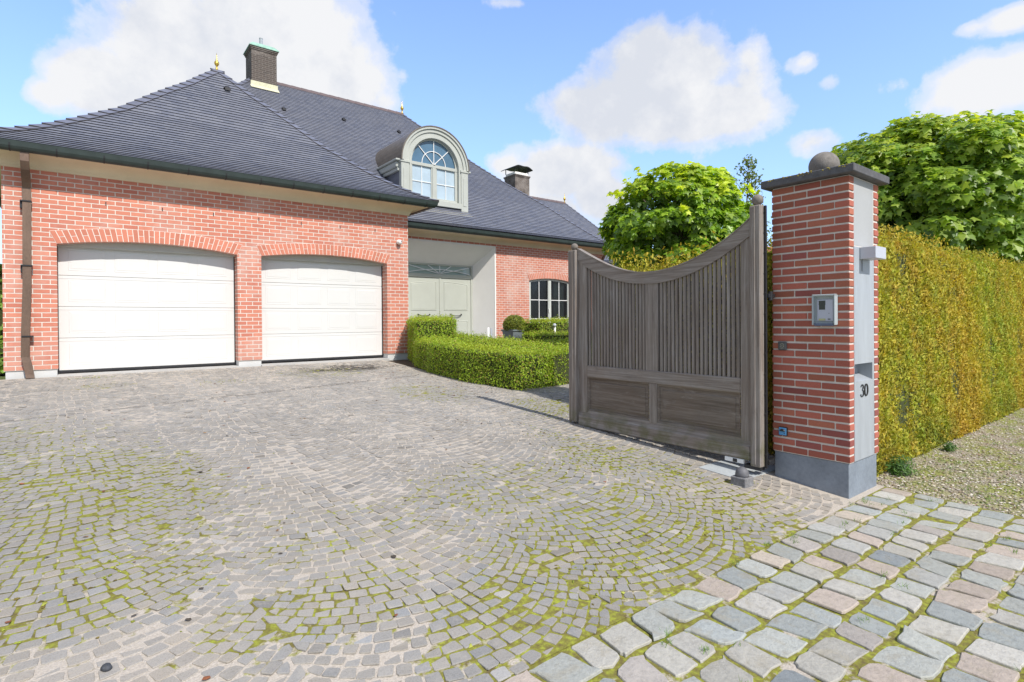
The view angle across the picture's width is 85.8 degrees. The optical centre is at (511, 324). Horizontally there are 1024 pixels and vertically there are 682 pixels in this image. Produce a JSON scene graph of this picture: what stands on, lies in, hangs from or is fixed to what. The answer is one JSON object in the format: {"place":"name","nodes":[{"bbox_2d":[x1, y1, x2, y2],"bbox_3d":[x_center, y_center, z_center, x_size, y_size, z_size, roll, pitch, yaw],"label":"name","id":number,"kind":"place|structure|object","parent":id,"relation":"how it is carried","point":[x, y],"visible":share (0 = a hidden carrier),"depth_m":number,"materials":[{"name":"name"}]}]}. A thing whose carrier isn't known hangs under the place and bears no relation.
{"place":"outdoors","nodes":[
{"label":"outdoors","id":0,"kind":"place"},
{"bbox_2d":[0,358,353,379],"bbox_3d":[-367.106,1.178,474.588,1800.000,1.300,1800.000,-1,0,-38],"label":"ground","id":1,"kind":"structure","parent":0,"point":[2,377],"depth_m":9.89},
{"bbox_2d":[0,264,4,373],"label":"laurel hedge","id":2,"kind":"object","parent":1,"relation":"on","point":[1,333],"visible":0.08,"depth_m":9.57,"materials":[{"name":"green plant"}]},
{"bbox_2d":[0,37,617,378],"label":"brick house","id":3,"kind":"structure","parent":1,"relation":"on","point":[259,215],"depth_m":11.25,"materials":[{"name":"brick"}]},
{"bbox_2d":[57,243,235,372],"bbox_3d":[-6.536,-0.402,10.045,2.740,2.425,0.150,-1,0,-38],"label":"garage door","id":4,"kind":"structure","parent":3,"relation":"in","point":[122,306],"depth_m":9.96,"materials":[{"name":"white paint"}]},
{"bbox_2d":[261,255,383,362],"bbox_3d":[-4.063,-0.436,11.959,2.725,2.415,0.150,-1,0,-38],"label":"garage door","id":5,"kind":"structure","parent":3,"relation":"in","point":[315,307],"depth_m":11.91,"materials":[{"name":"white paint"}]},
{"bbox_2d":[408,262,472,339],"bbox_3d":[-2.289,-0.588,17.513,2.460,2.636,0.154,-1,0,-38],"label":"front door","id":6,"kind":"structure","parent":3,"relation":"in","point":[435,294],"depth_m":17.57,"materials":[{"name":"grey paint"}]},
{"bbox_2d":[529,279,568,322],"bbox_3d":[1.267,-0.513,19.464,1.970,2.172,0.265,-1,0,-38],"label":"window","id":7,"kind":"structure","parent":3,"relation":"in","point":[558,300],"depth_m":19.78,"materials":[{"name":"white paint"}]},
{"bbox_2d":[761,152,888,498],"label":"gate pillar","id":8,"kind":"structure","parent":1,"relation":"on","point":[825,379],"depth_m":4.49,"materials":[{"name":"brick"}]},
{"bbox_2d":[778,342,786,349],"bbox_3d":[2.298,0.184,4.681,0.022,0.072,0.072,-1,0,-38],"label":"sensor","id":9,"kind":"object","parent":8,"relation":"attached to","point":[782,345],"visible":1,"depth_m":4.67,"materials":[{"name":"grey plastic"}]},
{"bbox_2d":[779,426,787,435],"bbox_3d":[2.301,0.910,4.679,0.033,0.072,0.072,-1,0,-38],"label":"photocell","id":10,"kind":"object","parent":8,"relation":"attached to","point":[783,431],"visible":1,"depth_m":4.67,"materials":[{"name":"blue plastic"}]},
{"bbox_2d":[812,294,837,325],"bbox_3d":[2.493,-0.113,4.391,0.056,0.252,0.176,-1,0,-38],"label":"intercom","id":11,"kind":"object","parent":8,"relation":"attached to","point":[824,309],"visible":1,"depth_m":4.39,"materials":[{"name":"silver metal"}]},
{"bbox_2d":[859,246,885,270],"bbox_3d":[2.885,-0.521,4.412,0.213,0.187,0.127,-1,0,-38],"label":"wall light","id":12,"kind":"object","parent":8,"relation":"attached to","point":[870,253],"visible":1,"depth_m":4.35,"materials":[{"name":"grey metal"}]},
{"bbox_2d":[370,357,417,367],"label":"garden soil","id":13,"kind":"structure","parent":0,"point":[407,362],"depth_m":12.31,"materials":[{"name":"soil"}]},
{"bbox_2d":[406,313,458,366],"bbox_3d":[-1.795,0.308,12.358,1.070,1.186,1.784,-1,0,-18],"label":"box hedge","id":14,"kind":"object","parent":13,"relation":"on","point":[421,326],"visible":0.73,"depth_m":11.78,"materials":[{"name":"green plant"}]},
{"bbox_2d":[456,331,552,348],"bbox_3d":[-0.561,0.539,11.835,0.931,0.912,3.603,-1,0,-38],"label":"box hedge","id":15,"kind":"object","parent":13,"relation":"on","point":[492,340],"visible":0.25,"depth_m":11.32,"materials":[{"name":"green plant"}]},
{"bbox_2d":[501,315,525,340],"bbox_3d":[0.081,0.204,17.130,0.756,1.024,0.750,-1,0,-38],"label":"potted box ball","id":16,"kind":"object","parent":13,"relation":"on","point":[512,325],"visible":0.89,"depth_m":16.89,"materials":[{"name":"green plant"}]},
{"bbox_2d":[522,330,546,340],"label":"box hedge","id":17,"kind":"object","parent":13,"relation":"on","point":[525,335],"visible":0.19,"depth_m":15.71,"materials":[{"name":"green plant"}]},
{"bbox_2d":[521,314,568,339],"bbox_3d":[1.230,0.239,16.609,1.941,1.065,0.938,-1,0,-38],"label":"box hedge","id":18,"kind":"object","parent":13,"relation":"on","point":[541,326],"visible":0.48,"depth_m":16.20,"materials":[{"name":"green plant"}]},
{"bbox_2d":[528,328,568,343],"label":"box hedge","id":19,"kind":"object","parent":13,"relation":"on","point":[537,336],"visible":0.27,"depth_m":14.28,"materials":[{"name":"green plant"}]},
{"bbox_2d":[534,335,568,346],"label":"box hedge","id":20,"kind":"object","parent":13,"relation":"on","point":[565,340],"visible":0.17,"depth_m":12.14,"materials":[{"name":"green plant"}]},
{"bbox_2d":[522,339,600,386],"bbox_3d":[1.279,0.641,10.344,0.947,0.810,2.841,0,0,42],"label":"box hedge","id":21,"kind":"object","parent":13,"relation":"on","point":[559,368],"visible":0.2,"depth_m":9.30,"materials":[{"name":"green plant"}]},
{"bbox_2d":[596,160,760,269],"bbox_3d":[3.291,-1.064,11.085,3.333,4.232,3.289,-1,0,-38],"label":"maple tree","id":22,"kind":"object","parent":13,"relation":"on","point":[706,202],"visible":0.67,"depth_m":10.09,"materials":[{"name":"green plant"}]},
{"bbox_2d":[600,231,771,447],"bbox_3d":[2.187,0.132,6.679,1.077,2.323,2.596,-1,0,-38],"label":"golden hedge","id":23,"kind":"object","parent":13,"relation":"on","point":[648,268],"visible":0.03,"depth_m":6.49,"materials":[{"name":"green plant"}]},
{"bbox_2d":[734,154,772,250],"bbox_3d":[6.157,-1.751,14.318,1.359,5.352,1.067,0,0,37],"label":"slender tree","id":24,"kind":"object","parent":13,"relation":"on","point":[751,166],"visible":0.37,"depth_m":14.21,"materials":[{"name":"green plant"}]},
{"bbox_2d":[831,109,1023,268],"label":"maple tree","id":25,"kind":"object","parent":13,"relation":"on","point":[955,181],"visible":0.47,"depth_m":9.50,"materials":[{"name":"green plant"}]},
{"bbox_2d":[0,360,884,681],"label":"driveway","id":26,"kind":"structure","parent":0,"point":[260,570],"depth_m":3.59,"materials":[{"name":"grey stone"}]},
{"bbox_2d":[100,663,112,671],"bbox_3d":[-1.560,1.321,2.118,0.039,0.031,0.037,0,0,34],"label":"loose stone","id":27,"kind":"object","parent":26,"relation":"on","point":[106,667],"visible":1,"depth_m":2.11,"materials":[{"name":"grey stone"}]},
{"bbox_2d":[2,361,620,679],"bbox_3d":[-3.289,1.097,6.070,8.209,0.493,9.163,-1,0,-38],"label":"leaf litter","id":28,"kind":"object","parent":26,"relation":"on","point":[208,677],"visible":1,"depth_m":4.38,"materials":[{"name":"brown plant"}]},
{"bbox_2d":[2,367,776,669],"bbox_3d":[-2.711,1.114,6.316,6.688,0.535,9.557,-1,0,-38],"label":"moss","id":29,"kind":"object","parent":26,"relation":"on","point":[470,644],"visible":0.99,"depth_m":3.63,"materials":[{"name":"green plant"}]},
{"bbox_2d":[413,334,552,390],"bbox_3d":[-0.755,0.619,10.136,1.113,0.886,3.665,-1,0,-38],"label":"box hedge","id":30,"kind":"object","parent":26,"relation":"on","point":[513,367],"visible":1,"depth_m":9.19,"materials":[{"name":"green plant"}]},
{"bbox_2d":[568,194,774,470],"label":"driveway gate","id":31,"kind":"structure","parent":26,"relation":"on","point":[644,392],"depth_m":5.33,"materials":[{"name":"grey wood"}]},
{"bbox_2d":[699,460,774,477],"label":"ground plate","id":32,"kind":"structure","parent":26,"relation":"on","point":[725,468],"depth_m":4.88,"materials":[{"name":"grey metal"}]},
{"bbox_2d":[731,466,753,487],"bbox_3d":[1.875,1.242,4.485,0.130,0.164,0.130,-1,0,-38],"label":"gate stop","id":33,"kind":"object","parent":26,"relation":"on","point":[741,477],"visible":0.98,"depth_m":4.45,"materials":[{"name":"stone"}]},
{"bbox_2d":[0,0,1023,263],"label":"sky","id":34,"kind":"structure","parent":0,"point":[580,94],"materials":[{"name":"blue"}]},
{"bbox_2d":[501,486,1023,681],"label":"cobblestone road","id":35,"kind":"structure","parent":0,"point":[1001,645],"depth_m":2.67,"materials":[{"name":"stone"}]},
{"bbox_2d":[876,408,1023,516],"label":"gravel path","id":36,"kind":"structure","parent":0,"point":[947,492],"depth_m":5.17,"materials":[{"name":"beige gravel"}]},
{"bbox_2d":[654,420,1023,679],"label":"grass","id":37,"kind":"structure","parent":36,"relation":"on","point":[1009,538],"depth_m":4.14,"materials":[{"name":"green plant"}]},
{"bbox_2d":[767,223,1023,476],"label":"golden hedge","id":38,"kind":"object","parent":36,"relation":"on","point":[950,326],"visible":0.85,"depth_m":5.97,"materials":[{"name":"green plant"}]},
{"bbox_2d":[883,454,917,476],"bbox_3d":[3.540,1.280,5.017,0.351,0.197,0.260,-1,0,-38],"label":"weed","id":39,"kind":"object","parent":36,"relation":"on","point":[900,467],"visible":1,"depth_m":4.96,"materials":[{"name":"green plant"}]},
{"bbox_2d":[943,441,958,450],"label":"weed","id":40,"kind":"object","parent":36,"relation":"on","point":[949,446],"visible":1,"depth_m":5.83,"materials":[{"name":"green plant"}]}
]}

